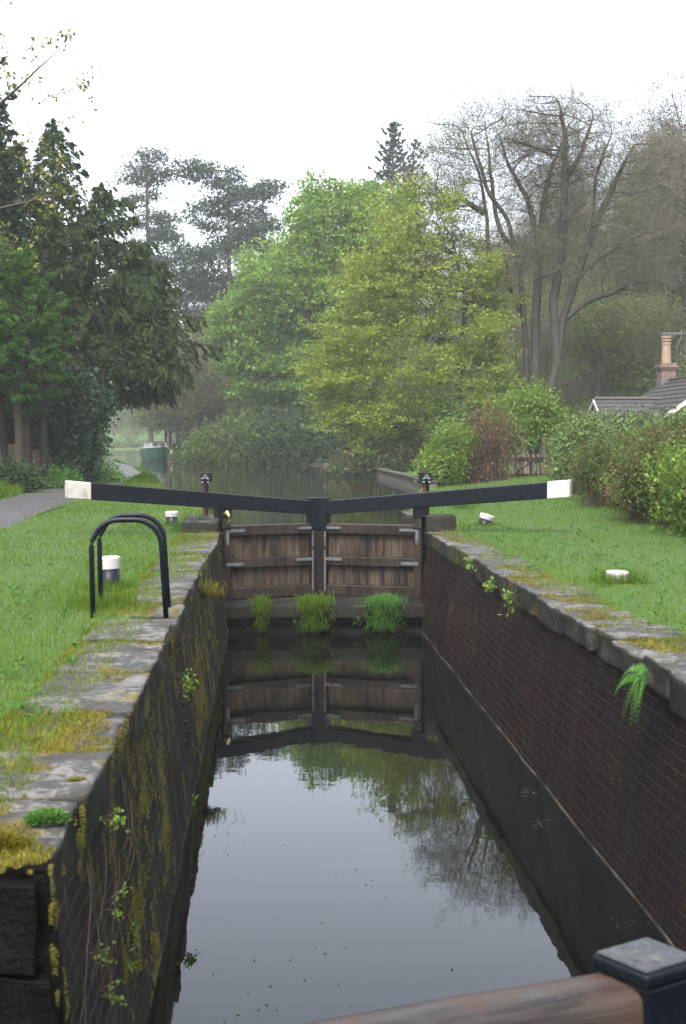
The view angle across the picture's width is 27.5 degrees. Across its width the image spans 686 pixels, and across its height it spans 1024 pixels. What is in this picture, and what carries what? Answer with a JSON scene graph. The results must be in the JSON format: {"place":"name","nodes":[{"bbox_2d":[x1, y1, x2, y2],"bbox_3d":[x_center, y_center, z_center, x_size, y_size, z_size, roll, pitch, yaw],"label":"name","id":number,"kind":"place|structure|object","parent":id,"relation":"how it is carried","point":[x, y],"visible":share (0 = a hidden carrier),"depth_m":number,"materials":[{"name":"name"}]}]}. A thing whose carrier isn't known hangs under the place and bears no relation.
{"place":"outdoors","nodes":[
{"label":"outdoors","id":0,"kind":"place"},
{"bbox_2d":[0,460,140,528],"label":"path","id":1,"kind":"structure","parent":0,"point":[15,509],"depth_m":31.00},
{"bbox_2d":[104,449,418,524],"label":"canal water","id":2,"kind":"structure","parent":0,"point":[300,482],"depth_m":49.17,"materials":[{"name":"green liquid"}]},
{"bbox_2d":[139,439,172,460],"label":"canal boat","id":3,"kind":"object","parent":2,"relation":"on","point":[152,450],"visible":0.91,"depth_m":106.71,"materials":[{"name":"green paint"}]},
{"bbox_2d":[0,294,685,750],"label":"ground","id":4,"kind":"structure","parent":0,"point":[580,384],"depth_m":18.66,"materials":[{"name":"plant"}]},
{"bbox_2d":[0,371,8,465],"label":"tree trunk","id":5,"kind":"object","parent":4,"relation":"on","point":[3,442],"visible":0.47,"depth_m":39.99,"materials":[{"name":"brown plant"}]},
{"bbox_2d":[0,449,53,490],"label":"verge shrub","id":6,"kind":"object","parent":4,"relation":"on","point":[23,475],"visible":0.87,"depth_m":37.29,"materials":[{"name":"green plant"}]},
{"bbox_2d":[22,321,32,471],"bbox_3d":[-9.095,-3.225,40.471,0.366,5.010,0.315,0,3,-3],"label":"tree trunk","id":7,"kind":"object","parent":4,"relation":"on","point":[27,437],"visible":0.34,"depth_m":40.39,"materials":[{"name":"beige plant"}]},
{"bbox_2d":[0,444,58,469],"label":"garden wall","id":8,"kind":"structure","parent":4,"relation":"on","point":[36,455],"depth_m":41.82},
{"bbox_2d":[0,57,60,424],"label":"cypress tree","id":9,"kind":"object","parent":4,"relation":"on","point":[11,215],"visible":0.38,"depth_m":42.85,"materials":[{"name":"green plant"}]},
{"bbox_2d":[6,413,55,455],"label":"shade shrub","id":10,"kind":"object","parent":4,"relation":"on","point":[36,431],"visible":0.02,"depth_m":45.10,"materials":[{"name":"green plant"}]},
{"bbox_2d":[0,235,84,467],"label":"cypress tree","id":11,"kind":"object","parent":4,"relation":"on","point":[9,363],"visible":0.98,"depth_m":39.10,"materials":[{"name":"green plant"}]},
{"bbox_2d":[39,331,49,488],"bbox_3d":[-8.576,-2.964,40.310,0.318,4.809,0.291,0,3,-3],"label":"tree trunk","id":12,"kind":"object","parent":4,"relation":"on","point":[44,457],"visible":0.55,"depth_m":40.24,"materials":[{"name":"brown plant"}]},
{"bbox_2d":[0,0,111,273],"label":"sycamore tree","id":13,"kind":"object","parent":4,"relation":"on","point":[15,88],"visible":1,"depth_m":26.88,"materials":[{"name":"green plant"}]},
{"bbox_2d":[33,459,90,488],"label":"verge shrub","id":14,"kind":"object","parent":4,"relation":"on","point":[58,477],"visible":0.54,"depth_m":40.30,"materials":[{"name":"green plant"}]},
{"bbox_2d":[38,365,112,480],"bbox_3d":[-7.926,-2.445,41.470,2.388,3.760,2.369,3,4,43],"label":"bush","id":15,"kind":"object","parent":4,"relation":"on","point":[70,431],"visible":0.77,"depth_m":41.27,"materials":[{"name":"green plant"}]},
{"bbox_2d":[0,459,164,497],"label":"verge grass","id":16,"kind":"structure","parent":4,"relation":"on","point":[144,476],"depth_m":45.85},
{"bbox_2d":[65,387,135,481],"bbox_3d":[-7.560,-2.174,42.529,2.431,3.191,2.732,0,3,-3],"label":"shrub","id":17,"kind":"object","parent":4,"relation":"on","point":[105,418],"visible":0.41,"depth_m":42.44,"materials":[{"name":"green plant"}]},
{"bbox_2d":[51,586,154,612],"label":"grass tuft","id":18,"kind":"object","parent":4,"relation":"on","point":[116,599],"visible":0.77,"depth_m":11.80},
{"bbox_2d":[0,480,214,804],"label":"lawn grass","id":19,"kind":"structure","parent":4,"relation":"on","point":[57,585],"depth_m":12.25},
{"bbox_2d":[75,575,145,591],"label":"grass tuft","id":20,"kind":"object","parent":4,"relation":"on","point":[119,584],"visible":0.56,"depth_m":13.17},
{"bbox_2d":[94,453,127,482],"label":"verge shrub","id":21,"kind":"object","parent":4,"relation":"on","point":[116,476],"visible":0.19,"depth_m":46.47,"materials":[{"name":"green plant"}]},
{"bbox_2d":[102,555,119,587],"bbox_3d":[-2.207,0.708,13.295,0.220,0.587,0.220,-4,2,-20],"label":"bollard","id":22,"kind":"object","parent":4,"relation":"on","point":[111,566],"visible":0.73,"depth_m":13.20,"materials":[{"name":"metal"}]},
{"bbox_2d":[1,118,225,429],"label":"yew tree","id":23,"kind":"object","parent":4,"relation":"on","point":[122,331],"visible":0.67,"depth_m":47.46,"materials":[{"name":"green plant"}]},
{"bbox_2d":[0,530,227,1023],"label":"lock wall","id":24,"kind":"structure","parent":4,"relation":"on","point":[141,725],"depth_m":6.87,"materials":[{"name":"grey brick"}]},
{"bbox_2d":[0,829,32,853],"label":"moss cushion","id":25,"kind":"object","parent":24,"relation":"on","point":[7,836],"visible":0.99,"depth_m":4.83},
{"bbox_2d":[22,807,72,826],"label":"weed","id":26,"kind":"object","parent":24,"relation":"on","point":[38,816],"visible":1,"depth_m":5.13,"materials":[{"name":"green plant"}]},
{"bbox_2d":[69,776,134,1023],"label":"dry stems","id":27,"kind":"object","parent":24,"relation":"on","point":[103,900],"visible":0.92,"depth_m":5.80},
{"bbox_2d":[99,807,129,832],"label":"wall weed","id":28,"kind":"object","parent":24,"relation":"attached to","point":[117,818],"depth_m":5.87,"materials":[{"name":"green plant"}]},
{"bbox_2d":[97,513,170,607],"bbox_3d":[-1.769,0.539,11.916,0.638,1.068,0.043,0,3,-3],"label":"handrail hoop","id":29,"kind":"object","parent":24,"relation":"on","point":[156,522],"visible":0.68,"depth_m":11.88,"materials":[{"name":"black paint"}]},
{"bbox_2d":[176,668,199,700],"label":"wall weed","id":30,"kind":"object","parent":24,"relation":"attached to","point":[184,681],"depth_m":10.54,"materials":[{"name":"green plant"}]},
{"bbox_2d":[65,480,318,598],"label":"lock gate","id":31,"kind":"structure","parent":24,"relation":"attached to","point":[277,560],"depth_m":21.87,"materials":[{"name":"brown wood"}]},
{"bbox_2d":[182,515,218,532],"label":"stone block","id":32,"kind":"structure","parent":24,"relation":"on","point":[208,525],"depth_m":21.36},
{"bbox_2d":[195,471,212,515],"bbox_3d":[-2.278,-0.198,22.919,0.285,0.952,0.164,0,3,-3],"label":"paddle post","id":33,"kind":"object","parent":24,"relation":"on","point":[205,478],"visible":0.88,"depth_m":22.88,"materials":[{"name":"metal"}]},
{"bbox_2d":[200,576,246,597],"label":"grass tuft","id":34,"kind":"object","parent":24,"relation":"on","point":[206,590],"visible":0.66,"depth_m":15.29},
{"bbox_2d":[89,517,168,618],"bbox_3d":[-1.706,0.575,11.219,0.648,1.068,0.043,0,3,-3],"label":"handrail hoop","id":35,"kind":"object","parent":4,"relation":"on","point":[104,524],"visible":0.96,"depth_m":11.19,"materials":[{"name":"black paint"}]},
{"bbox_2d":[103,404,161,447],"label":"bank undergrowth","id":36,"kind":"object","parent":4,"relation":"on","point":[116,444],"visible":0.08,"depth_m":261.35,"materials":[{"name":"green plant"}]},
{"bbox_2d":[105,145,187,440],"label":"pine tree","id":37,"kind":"object","parent":4,"relation":"on","point":[161,219],"visible":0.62,"depth_m":134.64,"materials":[{"name":"green plant"}]},
{"bbox_2d":[123,405,209,455],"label":"woodland tree","id":38,"kind":"object","parent":4,"relation":"on","point":[150,428],"visible":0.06,"depth_m":118.40,"materials":[{"name":"green plant"}]},
{"bbox_2d":[134,351,222,454],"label":"woodland tree","id":39,"kind":"object","parent":4,"relation":"on","point":[174,423],"visible":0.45,"depth_m":107.34,"materials":[{"name":"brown plant"}]},
{"bbox_2d":[140,355,217,437],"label":"woodland tree","id":40,"kind":"object","parent":4,"relation":"on","point":[177,410],"visible":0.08,"depth_m":108.91,"materials":[{"name":"green plant"}]},
{"bbox_2d":[152,339,217,444],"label":"woodland tree","id":41,"kind":"object","parent":4,"relation":"on","point":[183,399],"visible":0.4,"depth_m":107.21,"materials":[{"name":"plant"}]},
{"bbox_2d":[143,226,233,440],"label":"pine tree","id":42,"kind":"object","parent":4,"relation":"on","point":[186,298],"visible":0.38,"depth_m":120.01,"materials":[{"name":"green plant"}]},
{"bbox_2d":[162,423,223,463],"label":"laurel bush","id":43,"kind":"object","parent":4,"relation":"on","point":[175,456],"visible":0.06,"depth_m":93.87,"materials":[{"name":"green plant"}]},
{"bbox_2d":[170,417,247,464],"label":"laurel bush","id":44,"kind":"object","parent":4,"relation":"on","point":[194,452],"visible":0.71,"depth_m":88.08,"materials":[{"name":"green plant"}]},
{"bbox_2d":[173,308,244,434],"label":"woodland tree","id":45,"kind":"object","parent":4,"relation":"on","point":[204,362],"visible":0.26,"depth_m":108.96,"materials":[{"name":"green plant"}]},
{"bbox_2d":[187,351,258,425],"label":"woodland tree","id":46,"kind":"object","parent":4,"relation":"on","point":[226,403],"visible":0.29,"depth_m":109.80,"materials":[{"name":"green plant"}]},
{"bbox_2d":[161,150,285,413],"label":"pine tree","id":47,"kind":"object","parent":4,"relation":"on","point":[246,194],"visible":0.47,"depth_m":123.93,"materials":[{"name":"green plant"}]},
{"bbox_2d":[199,399,276,464],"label":"laurel bush","id":48,"kind":"object","parent":4,"relation":"on","point":[240,427],"visible":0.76,"depth_m":87.87,"materials":[{"name":"green plant"}]},
{"bbox_2d":[223,176,293,384],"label":"pine tree","id":49,"kind":"object","parent":4,"relation":"on","point":[261,212],"visible":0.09,"depth_m":130.15,"materials":[{"name":"green plant"}]},
{"bbox_2d":[230,408,309,464],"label":"laurel bush","id":50,"kind":"object","parent":4,"relation":"on","point":[267,459],"visible":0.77,"depth_m":87.70,"materials":[{"name":"green plant"}]},
{"bbox_2d":[156,388,405,448],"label":"canalside undergrowth","id":51,"kind":"object","parent":4,"relation":"on","point":[262,415],"visible":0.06,"depth_m":115.93,"materials":[{"name":"green plant"}]},
{"bbox_2d":[263,403,339,464],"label":"laurel bush","id":52,"kind":"object","parent":4,"relation":"on","point":[303,460],"visible":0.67,"depth_m":87.67,"materials":[{"name":"green plant"}]},
{"bbox_2d":[198,167,427,433],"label":"sycamore tree","id":53,"kind":"object","parent":4,"relation":"on","point":[255,313],"visible":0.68,"depth_m":91.15,"materials":[{"name":"green plant"}]},
{"bbox_2d":[225,595,424,632],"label":"breast wall","id":54,"kind":"structure","parent":4,"relation":"on","point":[239,618],"depth_m":20.99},
{"bbox_2d":[246,593,274,632],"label":"grass tuft","id":55,"kind":"object","parent":54,"relation":"hanging from","point":[261,603],"visible":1,"depth_m":20.79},
{"bbox_2d":[284,592,340,633],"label":"grass tuft","id":56,"kind":"object","parent":54,"relation":"on","point":[316,601],"visible":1,"depth_m":20.81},
{"bbox_2d":[353,592,409,632],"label":"grass tuft","id":57,"kind":"object","parent":54,"relation":"on","point":[380,603],"visible":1,"depth_m":20.86,"materials":[{"name":"green plant"}]},
{"bbox_2d":[300,418,359,464],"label":"laurel bush","id":58,"kind":"object","parent":4,"relation":"on","point":[326,442],"visible":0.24,"depth_m":87.49,"materials":[{"name":"green plant"}]},
{"bbox_2d":[0,503,685,717],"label":"lawn weeds","id":59,"kind":"object","parent":4,"relation":"on","point":[72,660],"visible":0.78,"depth_m":14.24,"materials":[{"name":"green plant"}]},
{"bbox_2d":[323,423,451,473],"bbox_3d":[2.103,-2.793,60.701,6.543,2.323,3.379,-1,3,-22],"label":"bramble bush","id":60,"kind":"object","parent":4,"relation":"on","point":[392,453],"visible":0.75,"depth_m":59.77,"materials":[{"name":"green plant"}]},
{"bbox_2d":[367,121,432,373],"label":"fir tree","id":61,"kind":"object","parent":4,"relation":"on","point":[393,143],"visible":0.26,"depth_m":126.56,"materials":[{"name":"plant"}]},
{"bbox_2d":[374,468,438,489],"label":"retaining wall","id":62,"kind":"structure","parent":4,"relation":"on","point":[402,478],"depth_m":49.48,"materials":[{"name":"stone"}]},
{"bbox_2d":[285,171,537,456],"bbox_3d":[2.993,-8.171,59.725,10.888,12.431,5.894,0,3,-3],"label":"beech tree","id":63,"kind":"object","parent":4,"relation":"on","point":[487,321],"visible":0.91,"depth_m":59.26,"materials":[{"name":"green plant"}]},
{"bbox_2d":[409,410,481,485],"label":"leafy shrub","id":64,"kind":"object","parent":4,"relation":"on","point":[441,462],"visible":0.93,"depth_m":42.31,"materials":[{"name":"green plant"}]},
{"bbox_2d":[419,391,511,470],"bbox_3d":[4.432,-2.675,49.325,3.544,3.117,2.713,-1,3,-18],"label":"dark shrub","id":65,"kind":"object","parent":4,"relation":"on","point":[448,412],"visible":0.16,"depth_m":49.09,"materials":[{"name":"green plant"}]},
{"bbox_2d":[442,389,527,483],"bbox_3d":[4.366,-2.287,43.042,2.793,2.979,2.346,0,3,-3],"label":"dead bramble","id":66,"kind":"object","parent":4,"relation":"on","point":[489,462],"visible":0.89,"depth_m":42.85,"materials":[{"name":"brown plant"}]},
{"bbox_2d":[376,72,624,463],"bbox_3d":[6.848,-10.608,61.016,11.374,17.170,7.120,0,3,-3],"label":"beech tree","id":67,"kind":"object","parent":4,"relation":"on","point":[481,212],"visible":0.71,"depth_m":60.14,"materials":[{"name":"grey plant"}]},
{"bbox_2d":[475,359,547,421],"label":"woodland tree","id":68,"kind":"object","parent":4,"relation":"on","point":[516,384],"visible":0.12,"depth_m":68.31,"materials":[{"name":"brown plant"}]},
{"bbox_2d":[475,289,562,390],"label":"woodland tree","id":69,"kind":"object","parent":4,"relation":"on","point":[516,337],"visible":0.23,"depth_m":70.61,"materials":[{"name":"brown wood"}]},
{"bbox_2d":[476,374,576,476],"bbox_3d":[6.077,-2.788,46.035,3.680,3.473,2.508,0,3,-3],"label":"leafy shrub","id":70,"kind":"object","parent":4,"relation":"on","point":[536,415],"visible":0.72,"depth_m":45.66,"materials":[{"name":"green plant"}]},
{"bbox_2d":[510,438,550,477],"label":"picket gate","id":71,"kind":"structure","parent":4,"relation":"on","point":[533,459],"depth_m":44.34,"materials":[{"name":"brown wood"}]},
{"bbox_2d":[497,272,566,362],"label":"woodland tree","id":72,"kind":"object","parent":4,"relation":"on","point":[529,292],"visible":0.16,"depth_m":82.63,"materials":[{"name":"brown plant"}]},
{"bbox_2d":[379,274,685,449],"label":"woodland undergrowth","id":73,"kind":"object","parent":4,"relation":"on","point":[682,368],"visible":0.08,"depth_m":75.15,"materials":[{"name":"green plant"}]},
{"bbox_2d":[517,296,569,363],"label":"woodland tree","id":74,"kind":"object","parent":4,"relation":"on","point":[545,314],"visible":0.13,"depth_m":80.22,"materials":[{"name":"brown plant"}]},
{"bbox_2d":[512,304,579,389],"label":"woodland tree","id":75,"kind":"object","parent":4,"relation":"on","point":[546,355],"visible":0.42,"depth_m":69.76,"materials":[{"name":"brown wood"}]},
{"bbox_2d":[419,530,685,951],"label":"lock wall","id":76,"kind":"structure","parent":4,"relation":"on","point":[539,672],"depth_m":10.78,"materials":[{"name":"brown brick"}]},
{"bbox_2d":[424,514,455,531],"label":"stone block","id":77,"kind":"structure","parent":76,"relation":"on","point":[437,522],"depth_m":21.65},
{"bbox_2d":[319,479,571,597],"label":"lock gate","id":78,"kind":"structure","parent":76,"relation":"attached to","point":[360,559],"depth_m":21.98,"materials":[{"name":"brown wood"}]},
{"bbox_2d":[614,662,648,724],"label":"fern","id":79,"kind":"object","parent":76,"relation":"attached to","point":[639,677],"visible":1,"depth_m":8.63,"materials":[{"name":"green plant"}]},
{"bbox_2d":[540,405,625,477],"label":"hedge bush","id":80,"kind":"object","parent":4,"relation":"on","point":[579,416],"visible":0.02,"depth_m":39.09,"materials":[{"name":"green plant"}]},
{"bbox_2d":[481,70,685,463],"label":"beech tree","id":81,"kind":"object","parent":4,"relation":"on","point":[557,323],"visible":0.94,"depth_m":59.97,"materials":[{"name":"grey plant"}]},
{"bbox_2d":[537,410,634,493],"bbox_3d":[6.055,-1.405,32.944,2.990,2.027,3.561,0,3,-3],"label":"hedge bush","id":82,"kind":"object","parent":4,"relation":"on","point":[584,431],"visible":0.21,"depth_m":32.80,"materials":[{"name":"green plant"}]},
{"bbox_2d":[541,407,646,485],"bbox_3d":[6.578,-1.634,35.785,2.607,2.070,3.493,-1,3,-26],"label":"hedge bush","id":83,"kind":"object","parent":4,"relation":"on","point":[561,452],"visible":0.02,"depth_m":35.61,"materials":[{"name":"green plant"}]},
{"bbox_2d":[559,279,636,385],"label":"woodland tree","id":84,"kind":"object","parent":4,"relation":"on","point":[601,320],"visible":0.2,"depth_m":73.10,"materials":[{"name":"green plant"}]},
{"bbox_2d":[561,422,636,502],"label":"hedge bush","id":85,"kind":"object","parent":4,"relation":"on","point":[611,438],"visible":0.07,"depth_m":29.84,"materials":[{"name":"green plant"}]},
{"bbox_2d":[542,280,656,396],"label":"woodland tree","id":86,"kind":"object","parent":4,"relation":"on","point":[599,338],"visible":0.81,"depth_m":70.66,"materials":[{"name":"green plant"}]},
{"bbox_2d":[574,566,668,586],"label":"grass tuft","id":87,"kind":"object","parent":4,"relation":"on","point":[605,579],"visible":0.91,"depth_m":13.65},
{"bbox_2d":[561,413,685,508],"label":"hedge bush","id":88,"kind":"object","parent":4,"relation":"on","point":[592,470],"visible":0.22,"depth_m":27.91,"materials":[{"name":"green plant"}]},
{"bbox_2d":[588,275,677,378],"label":"woodland tree","id":89,"kind":"object","parent":4,"relation":"on","point":[641,311],"visible":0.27,"depth_m":74.27,"materials":[{"name":"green plant"}]},
{"bbox_2d":[589,336,685,424],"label":"cottage","id":90,"kind":"structure","parent":4,"relation":"on","point":[669,390],"depth_m":46.05,"materials":[{"name":"tile"}]},
{"bbox_2d":[590,411,685,519],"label":"hedge bush","id":91,"kind":"object","parent":4,"relation":"on","point":[666,433],"visible":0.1,"depth_m":24.50,"materials":[{"name":"green plant"}]},
{"bbox_2d":[597,173,684,339],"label":"woodland tree","id":92,"kind":"object","parent":4,"relation":"on","point":[677,277],"visible":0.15,"depth_m":81.79,"materials":[{"name":"brown plant"}]},
{"bbox_2d":[606,103,681,293],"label":"woodland tree","id":93,"kind":"object","parent":4,"relation":"on","point":[646,145],"visible":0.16,"depth_m":96.33,"materials":[{"name":"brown plant"}]},
{"bbox_2d":[604,425,685,527],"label":"hedge bush","id":94,"kind":"object","parent":4,"relation":"on","point":[637,486],"visible":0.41,"depth_m":22.80,"materials":[{"name":"green plant"}]},
{"bbox_2d":[612,402,685,434],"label":"hedge bush","id":95,"kind":"object","parent":4,"relation":"on","point":[650,415],"visible":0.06,"depth_m":36.83,"materials":[{"name":"green plant"}]},
{"bbox_2d":[612,87,685,272],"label":"woodland tree","id":96,"kind":"object","parent":4,"relation":"on","point":[655,120],"visible":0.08,"depth_m":114.97,"materials":[{"name":"brown plant"}]},
{"bbox_2d":[618,102,685,302],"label":"woodland tree","id":97,"kind":"object","parent":4,"relation":"on","point":[667,133],"visible":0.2,"depth_m":94.32,"materials":[{"name":"plant"}]},
{"bbox_2d":[621,136,685,346],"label":"woodland tree","id":98,"kind":"object","parent":4,"relation":"on","point":[672,293],"visible":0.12,"depth_m":80.49,"materials":[{"name":"plant"}]},
{"bbox_2d":[624,58,685,195],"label":"woodland tree","id":99,"kind":"object","parent":4,"relation":"on","point":[665,103],"visible":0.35,"depth_m":104.52,"materials":[{"name":"brown plant"}]},
{"bbox_2d":[629,288,685,368],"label":"woodland tree","id":100,"kind":"object","parent":4,"relation":"on","point":[667,326],"visible":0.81,"depth_m":69.31,"materials":[{"name":"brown plant"}]},
{"bbox_2d":[629,120,685,362],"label":"woodland tree","id":101,"kind":"object","parent":4,"relation":"on","point":[679,251],"visible":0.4,"depth_m":76.62,"materials":[{"name":"plant"}]},
{"bbox_2d":[631,151,685,354],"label":"woodland tree","id":102,"kind":"object","parent":4,"relation":"on","point":[682,294],"visible":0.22,"depth_m":78.81,"materials":[{"name":"plant"}]},
{"bbox_2d":[637,439,685,536],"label":"hedge bush","id":103,"kind":"object","parent":4,"relation":"on","point":[677,461],"visible":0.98,"depth_m":20.32,"materials":[{"name":"green plant"}]},
{"bbox_2d":[639,401,685,434],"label":"hedge bush","id":104,"kind":"object","parent":4,"relation":"on","point":[675,415],"visible":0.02,"depth_m":31.27,"materials":[{"name":"green plant"}]},
{"bbox_2d":[0,0,685,324],"label":"sky","id":105,"kind":"structure","parent":0,"point":[285,89],"materials":[{"name":"white"}]},
{"bbox_2d":[147,632,671,1023],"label":"lock water","id":106,"kind":"structure","parent":0,"point":[356,766],"depth_m":9.73,"materials":[{"name":"black liquid"}]},
{"bbox_2d":[302,937,685,1023],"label":"lock gate","id":107,"kind":"structure","parent":106,"relation":"in","point":[626,984],"depth_m":3.19,"materials":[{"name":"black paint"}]},
{"bbox_2d":[405,469,685,652],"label":"lawn grass","id":108,"kind":"structure","parent":0,"point":[467,485],"depth_m":18.25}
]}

